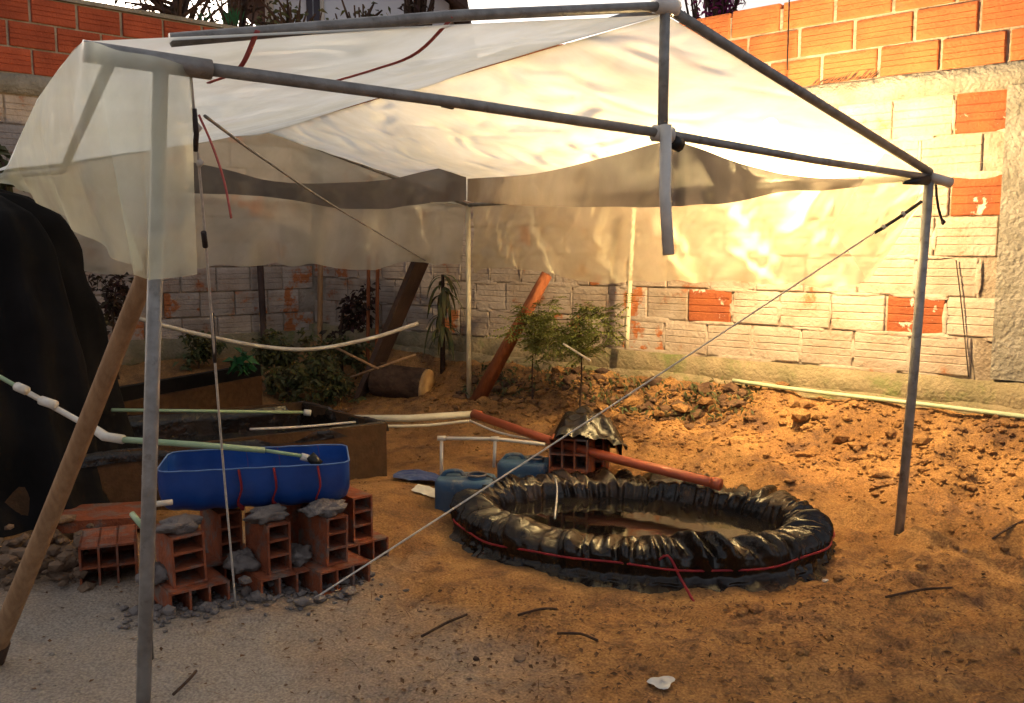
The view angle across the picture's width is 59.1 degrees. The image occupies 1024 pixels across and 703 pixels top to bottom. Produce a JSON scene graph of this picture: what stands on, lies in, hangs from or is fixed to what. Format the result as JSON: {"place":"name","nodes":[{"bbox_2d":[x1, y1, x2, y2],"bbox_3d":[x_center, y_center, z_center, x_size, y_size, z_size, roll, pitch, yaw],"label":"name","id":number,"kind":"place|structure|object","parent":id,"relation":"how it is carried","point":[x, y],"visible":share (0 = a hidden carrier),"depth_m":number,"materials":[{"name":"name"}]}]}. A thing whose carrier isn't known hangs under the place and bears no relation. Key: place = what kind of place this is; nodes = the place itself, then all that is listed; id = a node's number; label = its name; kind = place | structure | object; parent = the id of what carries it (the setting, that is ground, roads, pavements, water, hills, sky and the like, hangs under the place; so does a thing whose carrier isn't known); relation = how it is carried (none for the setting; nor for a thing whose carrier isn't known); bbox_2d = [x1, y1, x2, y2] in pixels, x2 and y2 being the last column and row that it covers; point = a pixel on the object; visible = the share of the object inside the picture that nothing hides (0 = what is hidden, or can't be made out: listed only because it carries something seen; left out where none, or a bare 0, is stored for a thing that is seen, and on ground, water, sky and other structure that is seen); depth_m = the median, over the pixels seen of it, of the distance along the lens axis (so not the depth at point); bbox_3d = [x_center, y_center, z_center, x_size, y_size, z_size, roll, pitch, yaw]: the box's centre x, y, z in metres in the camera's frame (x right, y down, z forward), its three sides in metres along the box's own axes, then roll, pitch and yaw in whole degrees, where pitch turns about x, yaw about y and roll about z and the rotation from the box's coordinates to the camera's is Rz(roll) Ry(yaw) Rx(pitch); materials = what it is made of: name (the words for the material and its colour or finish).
{"place":"outdoors","nodes":[
{"label":"outdoors","id":0,"kind":"place"},
{"bbox_2d":[0,144,26,191],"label":"edge plant","id":1,"kind":"object","parent":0,"point":[9,184],"visible":0.37,"depth_m":4.52,"materials":[{"name":"green plant"}]},
{"bbox_2d":[281,503,308,543],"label":"hollow brick","id":2,"kind":"object","parent":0,"point":[292,517],"visible":0.13,"depth_m":3.42,"materials":[{"name":"brick"}]},
{"bbox_2d":[157,444,349,510],"bbox_3d":[-0.929,0.476,3.304,0.657,0.187,0.365,-1,7,-12],"label":"half drum","id":3,"kind":"object","parent":2,"relation":"on","point":[190,480],"visible":0.94,"depth_m":3.18,"materials":[{"name":"blue plastic"}]},
{"bbox_2d":[0,375,322,463],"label":"water pipe","id":4,"kind":"object","parent":3,"relation":"on","point":[100,433],"visible":0.97,"depth_m":3.14,"materials":[{"name":"white plastic"}]},
{"bbox_2d":[88,0,796,43],"label":"sky","id":5,"kind":"structure","parent":0,"point":[473,4],"materials":[{"name":"white"}]},
{"bbox_2d":[0,341,1023,702],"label":"ground","id":6,"kind":"structure","parent":0,"point":[104,655],"depth_m":3.00,"materials":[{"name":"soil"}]},
{"bbox_2d":[0,514,95,592],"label":"rubble","id":7,"kind":"object","parent":6,"relation":"on","point":[60,564],"visible":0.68,"depth_m":3.33,"materials":[{"name":"stone"}]},
{"bbox_2d":[0,189,138,537],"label":"black tarpaulin","id":8,"kind":"object","parent":6,"relation":"on","point":[54,341],"visible":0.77,"depth_m":3.91,"materials":[{"name":"plastic"}]},
{"bbox_2d":[0,243,166,665],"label":"timber prop","id":9,"kind":"object","parent":6,"relation":"on","point":[23,581],"visible":0.92,"depth_m":2.22,"materials":[{"name":"brown wood"}]},
{"bbox_2d":[78,524,137,585],"bbox_3d":[-1.491,0.757,3.348,0.190,0.155,0.240,-3,7,-22],"label":"hollow brick","id":10,"kind":"object","parent":6,"relation":"on","point":[111,548],"visible":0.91,"depth_m":3.31,"materials":[{"name":"brick"}]},
{"bbox_2d":[57,501,140,533],"bbox_3d":[-1.733,0.709,3.884,0.361,0.061,0.260,-2,7,-18],"label":"clay slab","id":11,"kind":"object","parent":10,"relation":"on","point":[98,515],"depth_m":3.81,"materials":[{"name":"brick"}]},
{"bbox_2d":[85,271,133,378],"bbox_3d":[-2.232,-0.171,5.049,0.336,0.648,0.649,-6,9,-44],"label":"bush","id":12,"kind":"object","parent":6,"relation":"on","point":[112,305],"visible":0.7,"depth_m":4.97,"materials":[{"name":"green plant"}]},
{"bbox_2d":[129,499,172,659],"bbox_3d":[-1.064,0.640,2.662,0.132,0.577,0.067,0,6,0],"label":"drain tee","id":13,"kind":"object","parent":6,"relation":"on","point":[133,515],"visible":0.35,"depth_m":2.65,"materials":[{"name":"white plastic"}]},
{"bbox_2d":[0,0,313,364],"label":"brick wall","id":14,"kind":"structure","parent":6,"relation":"on","point":[41,41],"depth_m":6.83,"materials":[{"name":"brick"}]},
{"bbox_2d":[114,0,253,24],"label":"bare tree","id":15,"kind":"object","parent":6,"relation":"on","point":[178,8],"visible":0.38,"depth_m":8.27,"materials":[{"name":"brown plant"}]},
{"bbox_2d":[120,363,262,414],"bbox_3d":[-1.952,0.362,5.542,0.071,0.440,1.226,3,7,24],"label":"raised bed","id":16,"kind":"object","parent":6,"relation":"on","point":[194,391],"visible":0.46,"depth_m":5.58,"materials":[{"name":"wood"}]},
{"bbox_2d":[154,563,229,615],"bbox_3d":[-1.109,0.816,3.098,0.200,0.088,0.240,-5,8,-38],"label":"hollow brick","id":17,"kind":"object","parent":6,"relation":"on","point":[165,592],"visible":0.55,"depth_m":3.03,"materials":[{"name":"brick"}]},
{"bbox_2d":[135,561,168,585],"bbox_3d":[-1.214,0.754,3.055,0.115,0.081,0.139,-5,8,-38],"label":"mortar lump","id":18,"kind":"object","parent":17,"relation":"on","point":[160,576],"visible":0.48,"depth_m":3.02,"materials":[{"name":"concrete"}]},
{"bbox_2d":[155,523,207,588],"bbox_3d":[-1.131,0.685,3.081,0.110,0.172,0.200,-7,9,-36],"label":"hollow brick","id":19,"kind":"object","parent":17,"relation":"on","point":[181,558],"visible":0.7,"depth_m":3.04,"materials":[{"name":"brick"}]},
{"bbox_2d":[156,513,202,534],"bbox_3d":[-1.119,0.580,3.030,0.172,0.060,0.113,-5,8,-36],"label":"cement lump","id":20,"kind":"object","parent":19,"relation":"on","point":[183,523],"visible":1,"depth_m":3.00,"materials":[{"name":"concrete"}]},
{"bbox_2d":[5,401,388,515],"bbox_3d":[-1.789,0.559,4.579,2.144,0.363,0.912,-4,7,-31],"label":"raised bed","id":21,"kind":"object","parent":6,"relation":"on","point":[363,439],"visible":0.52,"depth_m":4.69,"materials":[{"name":"wood"}]},
{"bbox_2d":[111,408,310,415],"bbox_3d":[-1.463,0.301,4.501,1.019,0.157,0.048,-5,8,-40],"label":"spray pipe","id":22,"kind":"object","parent":21,"relation":"on","point":[305,412],"visible":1,"depth_m":4.48,"materials":[{"name":"white plastic"}]},
{"bbox_2d":[250,421,355,429],"bbox_3d":[-1.027,0.368,4.490,0.565,0.043,0.024,-5,8,-38],"label":"pipe","id":23,"kind":"object","parent":21,"relation":"on","point":[303,426],"visible":1,"depth_m":4.47,"materials":[{"name":"white plastic"}]},
{"bbox_2d":[356,409,722,490],"bbox_3d":[0.076,0.445,4.676,2.231,0.152,0.407,4,8,33],"label":"drain pipe","id":24,"kind":"object","parent":21,"relation":"attached to","point":[715,483],"visible":0.93,"depth_m":4.41,"materials":[{"name":"plastic"}]},
{"bbox_2d":[388,419,470,427],"bbox_3d":[-0.532,0.401,5.026,0.611,0.047,0.016,0,6,0],"label":"thin pipe","id":25,"kind":"object","parent":24,"relation":"on","point":[429,425],"visible":0.73,"depth_m":5.02,"materials":[{"name":"plastic"}]},
{"bbox_2d":[172,330,227,371],"bbox_3d":[-2.362,-0.008,6.830,0.362,0.325,0.328,0,6,0],"label":"leafy shrub","id":26,"kind":"object","parent":6,"relation":"on","point":[202,352],"visible":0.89,"depth_m":6.80,"materials":[{"name":"green plant"}]},
{"bbox_2d":[198,7,243,25],"bbox_3d":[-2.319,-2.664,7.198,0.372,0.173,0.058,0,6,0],"label":"tree","id":27,"kind":"object","parent":6,"relation":"on","point":[233,18],"depth_m":7.19,"materials":[{"name":"green plant"}]},
{"bbox_2d":[205,543,245,581],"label":"hollow brick","id":28,"kind":"object","parent":6,"relation":"on","point":[214,562],"visible":0.15,"depth_m":3.28,"materials":[{"name":"brick"}]},
{"bbox_2d":[200,508,242,560],"bbox_3d":[-1.079,0.657,3.351,0.085,0.172,0.200,-5,8,-38],"label":"hollow brick","id":29,"kind":"object","parent":28,"relation":"on","point":[213,526],"visible":0.65,"depth_m":3.31,"materials":[{"name":"brick"}]},
{"bbox_2d":[190,0,272,26],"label":"bare tree","id":30,"kind":"object","parent":6,"relation":"on","point":[245,10],"visible":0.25,"depth_m":8.99,"materials":[{"name":"brown plant"}]},
{"bbox_2d":[222,347,259,375],"bbox_3d":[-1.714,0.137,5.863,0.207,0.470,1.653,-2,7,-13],"label":"broad leaf bush","id":31,"kind":"object","parent":6,"relation":"on","point":[236,363],"visible":0.88,"depth_m":5.21,"materials":[{"name":"green plant"}]},
{"bbox_2d":[110,571,408,632],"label":"mortar crumbs","id":32,"kind":"object","parent":6,"relation":"on","point":[246,593],"visible":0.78,"depth_m":3.05,"materials":[{"name":"concrete"}]},
{"bbox_2d":[257,265,266,339],"bbox_3d":[-2.039,-0.405,7.371,0.069,0.983,0.052,0,6,0],"label":"grey stake","id":33,"kind":"object","parent":6,"relation":"on","point":[261,295],"visible":0.49,"depth_m":7.35,"materials":[{"name":"wood"}]},
{"bbox_2d":[235,564,309,594],"bbox_3d":[-0.845,0.802,3.217,0.200,0.088,0.240,-5,8,-38],"label":"hollow brick","id":34,"kind":"object","parent":6,"relation":"on","point":[260,578],"visible":0.45,"depth_m":3.13,"materials":[{"name":"brick"}]},
{"bbox_2d":[222,547,260,575],"bbox_3d":[-0.952,0.744,3.170,0.160,0.091,0.119,5,8,36],"label":"mortar lump","id":35,"kind":"object","parent":34,"relation":"on","point":[245,560],"visible":0.94,"depth_m":3.14,"materials":[{"name":"concrete"}]},
{"bbox_2d":[245,512,291,574],"bbox_3d":[-0.865,0.671,3.202,0.085,0.172,0.200,-5,8,-38],"label":"hollow brick","id":36,"kind":"object","parent":34,"relation":"on","point":[268,544],"visible":0.76,"depth_m":3.15,"materials":[{"name":"brick"}]},
{"bbox_2d":[243,503,289,524],"bbox_3d":[-0.855,0.568,3.146,0.175,0.063,0.115,-5,8,-37],"label":"cement lump","id":37,"kind":"object","parent":36,"relation":"on","point":[261,515],"visible":1,"depth_m":3.12,"materials":[{"name":"concrete"}]},
{"bbox_2d":[281,543,312,566],"bbox_3d":[-0.770,0.728,3.232,0.142,0.080,0.105,5,8,38],"label":"mortar lump","id":38,"kind":"object","parent":34,"relation":"on","point":[301,554],"visible":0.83,"depth_m":3.19,"materials":[{"name":"concrete"}]},
{"bbox_2d":[250,328,303,373],"bbox_3d":[-1.716,0.079,6.599,0.407,0.524,0.353,0,6,0],"label":"leafy shrub","id":39,"kind":"object","parent":6,"relation":"on","point":[269,358],"visible":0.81,"depth_m":6.53,"materials":[{"name":"green plant"}]},
{"bbox_2d":[138,317,418,351],"bbox_3d":[-1.361,-0.117,5.403,1.657,0.259,0.212,-4,7,-29],"label":"bent hose","id":40,"kind":"object","parent":6,"relation":"on","point":[199,334],"visible":0.95,"depth_m":5.49,"materials":[{"name":"white plastic"}]},
{"bbox_2d":[261,363,311,402],"bbox_3d":[-1.630,0.282,6.463,0.409,0.381,0.420,5,8,40],"label":"leafy shrub","id":41,"kind":"object","parent":6,"relation":"on","point":[274,383],"visible":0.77,"depth_m":6.43,"materials":[{"name":"green plant"}]},
{"bbox_2d":[245,0,328,26],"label":"green tree","id":42,"kind":"object","parent":6,"relation":"on","point":[298,16],"visible":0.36,"depth_m":8.65,"materials":[{"name":"green plant"}]},
{"bbox_2d":[284,327,346,399],"bbox_3d":[-1.388,0.097,6.537,0.454,0.568,0.711,0,6,0],"label":"leafy shrub","id":43,"kind":"object","parent":6,"relation":"on","point":[316,366],"visible":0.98,"depth_m":6.36,"materials":[{"name":"green plant"}]},
{"bbox_2d":[317,265,322,351],"bbox_3d":[-1.488,-0.240,6.997,0.071,0.944,0.042,0,6,0],"label":"bamboo pole","id":44,"kind":"object","parent":6,"relation":"on","point":[320,301],"visible":0.56,"depth_m":6.97,"materials":[{"name":"brown wood"}]},
{"bbox_2d":[298,550,369,595],"bbox_3d":[-0.664,0.791,3.272,0.200,0.088,0.240,-6,8,-41],"label":"hollow brick","id":45,"kind":"object","parent":6,"relation":"on","point":[315,577],"visible":0.56,"depth_m":3.20,"materials":[{"name":"brick"}]},
{"bbox_2d":[298,506,347,566],"bbox_3d":[-0.682,0.659,3.259,0.085,0.172,0.200,-4,7,-42],"label":"hollow brick","id":46,"kind":"object","parent":45,"relation":"on","point":[326,539],"visible":0.76,"depth_m":3.22,"materials":[{"name":"brick"}]},
{"bbox_2d":[297,498,347,517],"bbox_3d":[-0.668,0.555,3.202,0.184,0.068,0.124,-4,8,-34],"label":"cement lump","id":47,"kind":"object","parent":46,"relation":"on","point":[325,508],"visible":0.99,"depth_m":3.17,"materials":[{"name":"concrete"}]},
{"bbox_2d":[303,356,366,405],"bbox_3d":[-1.238,0.250,6.429,0.476,0.435,0.380,0,6,0],"label":"leafy shrub","id":48,"kind":"object","parent":6,"relation":"on","point":[331,389],"visible":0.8,"depth_m":6.40,"materials":[{"name":"green plant"}]},
{"bbox_2d":[319,282,380,374],"bbox_3d":[-1.191,-0.173,7.016,0.533,0.734,0.417,-5,8,-39],"label":"dark shrub","id":49,"kind":"object","parent":6,"relation":"on","point":[353,307],"visible":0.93,"depth_m":6.98,"materials":[{"name":"green plant"}]},
{"bbox_2d":[330,335,372,378],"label":"leafy shrub","id":50,"kind":"object","parent":6,"relation":"on","point":[356,351],"visible":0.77,"depth_m":6.82,"materials":[{"name":"green plant"}]},
{"bbox_2d":[238,0,471,25],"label":"house","id":51,"kind":"structure","parent":6,"relation":"on","point":[313,7],"depth_m":11.58,"materials":[{"name":"tile"}]},
{"bbox_2d":[333,0,390,19],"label":"green tree","id":52,"kind":"object","parent":6,"relation":"on","point":[365,12],"visible":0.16,"depth_m":8.62,"materials":[{"name":"green plant"}]},
{"bbox_2d":[366,259,369,366],"bbox_3d":[-1.104,-0.278,6.933,0.051,0.901,0.028,0,6,0],"label":"thin stake","id":53,"kind":"object","parent":6,"relation":"on","point":[368,311],"visible":0.73,"depth_m":6.92,"materials":[{"name":"brown wood"}]},
{"bbox_2d":[348,530,388,559],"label":"hollow brick","id":54,"kind":"object","parent":6,"relation":"on","point":[376,545],"visible":0.3,"depth_m":3.50,"materials":[{"name":"brick"}]},
{"bbox_2d":[341,486,372,542],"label":"hollow brick","id":55,"kind":"object","parent":54,"relation":"on","point":[358,510],"visible":0.58,"depth_m":3.47,"materials":[{"name":"brick"}]},
{"bbox_2d":[375,266,378,344],"bbox_3d":[-1.030,-0.283,6.902,0.050,0.884,0.028,0,6,0],"label":"thin stake","id":56,"kind":"object","parent":6,"relation":"on","point":[377,305],"visible":0.54,"depth_m":6.88,"materials":[{"name":"brown wood"}]},
{"bbox_2d":[350,353,415,377],"bbox_3d":[-0.800,0.090,5.595,0.436,0.169,0.016,2,7,13],"label":"dry stick","id":57,"kind":"object","parent":6,"relation":"on","point":[384,365],"visible":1,"depth_m":5.58,"materials":[{"name":"brown wood"}]},
{"bbox_2d":[353,259,428,401],"bbox_3d":[-0.857,-0.151,6.408,0.542,1.056,0.210,3,7,21],"label":"leaning board","id":58,"kind":"object","parent":6,"relation":"on","point":[404,298],"visible":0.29,"depth_m":6.35,"materials":[{"name":"wood"}]},
{"bbox_2d":[368,362,434,397],"bbox_3d":[-0.785,0.223,6.458,0.432,0.296,0.265,2,7,17],"label":"cut log","id":59,"kind":"object","parent":6,"relation":"on","point":[393,381],"visible":0.84,"depth_m":6.36,"materials":[{"name":"brown wood"}]},
{"bbox_2d":[398,0,434,26],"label":"dark tree","id":60,"kind":"object","parent":6,"relation":"on","point":[414,6],"visible":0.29,"depth_m":9.15,"materials":[{"name":"black plant"}]},
{"bbox_2d":[393,469,439,480],"bbox_3d":[-0.473,0.644,4.641,0.260,0.050,0.160,0,6,0],"label":"blue plastic scrap","id":61,"kind":"object","parent":6,"relation":"on","point":[416,474],"visible":0.78,"depth_m":4.64,"materials":[{"name":"plastic"}]},
{"bbox_2d":[412,484,434,497],"bbox_3d":[-0.402,0.654,4.250,0.140,0.051,0.060,0,6,0],"label":"white scrap","id":62,"kind":"object","parent":6,"relation":"on","point":[426,490],"visible":0.87,"depth_m":4.25,"materials":[{"name":"paper"}]},
{"bbox_2d":[421,274,465,373],"bbox_3d":[-0.496,-0.194,6.539,0.295,0.725,0.331,5,8,37],"label":"broad leaf plant","id":63,"kind":"object","parent":6,"relation":"on","point":[444,305],"visible":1,"depth_m":6.48,"materials":[{"name":"green plant"}]},
{"bbox_2d":[421,613,467,636],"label":"twig","id":64,"kind":"object","parent":6,"relation":"on","point":[442,624],"visible":1,"depth_m":2.87,"materials":[{"name":"wood"}]},
{"bbox_2d":[435,469,496,513],"bbox_3d":[-0.209,0.635,4.117,0.270,0.200,0.200,1,6,8],"label":"jerry can","id":65,"kind":"object","parent":6,"relation":"on","point":[449,483],"visible":0.62,"depth_m":4.04,"materials":[{"name":"blue plastic"}]},
{"bbox_2d":[0,0,953,702],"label":"canopy frame","id":66,"kind":"object","parent":6,"relation":"on","point":[662,132],"visible":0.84,"depth_m":2.30,"materials":[{"name":"grey metal"}]},
{"bbox_2d":[192,108,216,362],"bbox_3d":[-0.723,-0.290,2.124,0.024,0.694,0.458,-2,7,-13],"label":"rope tensioner","id":67,"kind":"object","parent":66,"relation":"attached to","point":[195,149],"visible":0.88,"depth_m":1.96,"materials":[{"name":"metal"}]},
{"bbox_2d":[189,77,236,607],"bbox_3d":[-0.793,0.135,2.451,0.021,1.560,0.997,-2,7,-15],"label":"guy rope","id":68,"kind":"object","parent":66,"relation":"attached to","point":[199,162],"visible":0.94,"depth_m":2.30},
{"bbox_2d":[198,114,231,218],"bbox_3d":[-0.656,-0.408,2.000,0.068,0.225,0.014,-4,7,-29],"label":"red strap","id":69,"kind":"object","parent":66,"relation":"hanging from","point":[217,160],"visible":1,"depth_m":2.00,"materials":[{"name":"fabric"}]},
{"bbox_2d":[206,30,259,83],"bbox_3d":[-0.653,-0.675,2.086,0.027,0.082,0.286,-5,8,-40],"label":"red strap","id":70,"kind":"object","parent":66,"relation":"attached to","point":[248,51],"visible":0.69,"depth_m":2.00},
{"bbox_2d":[337,16,452,80],"bbox_3d":[-0.364,-0.820,2.491,0.051,0.083,0.648,-5,8,-39],"label":"red strap","id":71,"kind":"object","parent":66,"relation":"attached to","point":[432,39],"visible":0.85,"depth_m":2.36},
{"bbox_2d":[0,15,934,287],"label":"plastic sheet","id":72,"kind":"object","parent":66,"relation":"on","point":[102,205],"visible":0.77,"depth_m":3.94,"materials":[{"name":"plastic"}]},
{"bbox_2d":[203,114,425,260],"bbox_3d":[-0.697,-0.548,3.816,0.169,0.375,3.505,0,6,3],"label":"cord","id":73,"kind":"object","parent":72,"relation":"hanging from","point":[205,116],"visible":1,"depth_m":3.15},
{"bbox_2d":[194,143,874,208],"bbox_3d":[-0.080,-0.784,4.153,3.083,0.367,1.385,6,9,42],"label":"shade cloth","id":74,"kind":"object","parent":66,"relation":"hanging from","point":[631,178],"visible":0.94,"depth_m":3.43,"materials":[{"name":"fabric"}]},
{"bbox_2d":[313,211,906,599],"bbox_3d":[0.424,0.123,3.374,2.377,1.378,0.202,-2,7,-15],"label":"guy rope","id":75,"kind":"object","parent":66,"relation":"attached to","point":[883,226],"visible":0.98,"depth_m":3.46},
{"bbox_2d":[874,200,922,233],"bbox_3d":[1.503,-0.522,3.516,0.186,0.131,0.014,0,6,-2],"label":"twisted wire","id":76,"kind":"object","parent":75,"relation":"attached to","point":[914,206],"visible":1,"depth_m":3.51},
{"bbox_2d":[437,436,544,474],"bbox_3d":[-0.099,0.502,4.333,0.517,0.197,0.024,0,6,0],"label":"pvc stand","id":77,"kind":"object","parent":6,"relation":"on","point":[494,439],"visible":0.94,"depth_m":4.32,"materials":[{"name":"plastic"}]},
{"bbox_2d":[468,271,551,401],"bbox_3d":[-0.021,-0.054,5.895,0.600,0.939,0.104,3,7,22],"label":"leaning timber","id":78,"kind":"object","parent":6,"relation":"on","point":[489,378],"visible":0.64,"depth_m":5.88,"materials":[{"name":"brown wood"}]},
{"bbox_2d":[11,347,1023,702],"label":"soil clods","id":79,"kind":"object","parent":6,"relation":"on","point":[759,607],"visible":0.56,"depth_m":4.35,"materials":[{"name":"soil"}]},
{"bbox_2d":[497,452,548,478],"bbox_3d":[0.067,0.598,4.545,0.270,0.177,0.200,1,7,10],"label":"jerry can","id":80,"kind":"object","parent":6,"relation":"on","point":[534,466],"visible":0.61,"depth_m":4.46,"materials":[{"name":"blue plastic"}]},
{"bbox_2d":[507,296,567,398],"bbox_3d":[0.163,0.004,5.741,0.390,0.721,0.431,0,6,0],"label":"sapling","id":81,"kind":"object","parent":6,"relation":"on","point":[528,318],"visible":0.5,"depth_m":5.68,"materials":[{"name":"green plant"}]},
{"bbox_2d":[486,293,633,406],"bbox_3d":[0.265,0.061,5.222,0.812,0.809,0.609,-3,7,-25],"label":"sapling","id":82,"kind":"object","parent":6,"relation":"on","point":[571,339],"visible":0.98,"depth_m":5.23,"materials":[{"name":"green plant"}]},
{"bbox_2d":[549,461,594,474],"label":"hollow brick","id":83,"kind":"object","parent":6,"relation":"on","point":[592,468],"visible":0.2,"depth_m":4.45,"materials":[{"name":"brick"}]},
{"bbox_2d":[549,433,594,471],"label":"hollow brick","id":84,"kind":"object","parent":83,"relation":"on","point":[564,459],"visible":0.62,"depth_m":4.41,"materials":[{"name":"brick"}]},
{"bbox_2d":[552,405,627,454],"bbox_3d":[0.375,0.436,4.547,0.360,0.298,0.460,0,6,0],"label":"plastic cover","id":85,"kind":"object","parent":84,"relation":"on","point":[601,426],"visible":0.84,"depth_m":4.37,"materials":[{"name":"plastic"}]},
{"bbox_2d":[469,420,538,441],"bbox_3d":[-0.001,0.432,4.780,0.612,0.069,0.020,5,8,40],"label":"thin hose","id":86,"kind":"object","parent":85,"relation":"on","point":[502,433],"visible":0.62,"depth_m":4.82,"materials":[{"name":"white plastic"}]},
{"bbox_2d":[557,632,597,641],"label":"twig","id":87,"kind":"object","parent":6,"relation":"on","point":[578,633],"visible":1,"depth_m":2.82,"materials":[{"name":"wood"}]},
{"bbox_2d":[452,366,749,429],"bbox_3d":[0.480,0.252,5.686,2.131,0.279,0.408,5,8,40],"label":"trench rubble","id":88,"kind":"object","parent":6,"relation":"on","point":[730,387],"visible":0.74,"depth_m":5.35,"materials":[{"name":"soil"}]},
{"bbox_2d":[595,461,609,469],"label":"hollow brick","id":89,"kind":"object","parent":6,"relation":"on","point":[600,464],"visible":0.1,"depth_m":4.72,"materials":[{"name":"brick"}]},
{"bbox_2d":[595,439,609,460],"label":"hollow brick","id":90,"kind":"object","parent":89,"relation":"on","point":[601,444],"visible":0.13,"depth_m":4.63,"materials":[{"name":"brick"}]},
{"bbox_2d":[460,361,763,421],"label":"trench weeds","id":91,"kind":"object","parent":6,"relation":"on","point":[634,379],"visible":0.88,"depth_m":5.48,"materials":[{"name":"brown plant"}]},
{"bbox_2d":[449,467,836,593],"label":"pond","id":92,"kind":"structure","parent":6,"relation":"on","point":[624,529],"depth_m":3.55,"materials":[{"name":"plastic"}]},
{"bbox_2d":[659,554,694,601],"bbox_3d":[0.582,0.795,3.195,0.059,0.121,0.210,-5,8,-38],"label":"red cord end","id":93,"kind":"object","parent":92,"relation":"hanging from","point":[679,576],"visible":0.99,"depth_m":3.21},
{"bbox_2d":[647,676,674,688],"bbox_3d":[0.415,0.916,2.503,0.081,0.013,0.060,0,6,0],"label":"paper scrap","id":94,"kind":"object","parent":6,"relation":"on","point":[663,682],"visible":1,"depth_m":2.51,"materials":[{"name":"paper"}]},
{"bbox_2d":[308,0,1023,413],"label":"brick wall","id":95,"kind":"structure","parent":6,"relation":"on","point":[942,92],"depth_m":4.69,"materials":[{"name":"brick"}]},
{"bbox_2d":[624,212,635,348],"bbox_3d":[0.723,-0.445,5.535,0.060,0.858,0.030,0,6,0],"label":"cream pole","id":96,"kind":"object","parent":95,"relation":"on","point":[628,313],"visible":0.43,"depth_m":5.55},
{"bbox_2d":[955,260,968,376],"bbox_3d":[2.215,-0.163,4.442,0.011,0.571,0.094,-6,9,-44],"label":"wall wire","id":97,"kind":"object","parent":95,"relation":"attached to","point":[962,318],"depth_m":4.44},
{"bbox_2d":[684,0,746,18],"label":"flowering tree","id":98,"kind":"object","parent":6,"relation":"on","point":[717,7],"visible":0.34,"depth_m":7.06,"materials":[{"name":"purple plant"}]},
{"bbox_2d":[423,366,1023,495],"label":"bank rubble","id":99,"kind":"object","parent":6,"relation":"on","point":[842,437],"visible":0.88,"depth_m":4.71,"materials":[{"name":"soil"}]},
{"bbox_2d":[791,408,811,422],"bbox_3d":[1.527,0.338,4.762,0.093,0.084,0.136,5,8,36],"label":"soil lump","id":100,"kind":"object","parent":6,"relation":"on","point":[800,415],"visible":1,"depth_m":4.73,"materials":[{"name":"soil"}]},
{"bbox_2d":[732,379,1023,418],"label":"wall foot pipe","id":101,"kind":"object","parent":6,"relation":"on","point":[918,403],"depth_m":4.61,"materials":[{"name":"plastic"}]},
{"bbox_2d":[885,587,952,597],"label":"twig","id":102,"kind":"object","parent":6,"relation":"on","point":[911,591],"visible":0.97,"depth_m":3.15,"materials":[{"name":"wood"}]},
{"bbox_2d":[812,69,879,84],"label":"dry ledge grass","id":103,"kind":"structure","parent":0,"point":[846,77],"depth_m":4.71,"materials":[{"name":"yellow plant"}]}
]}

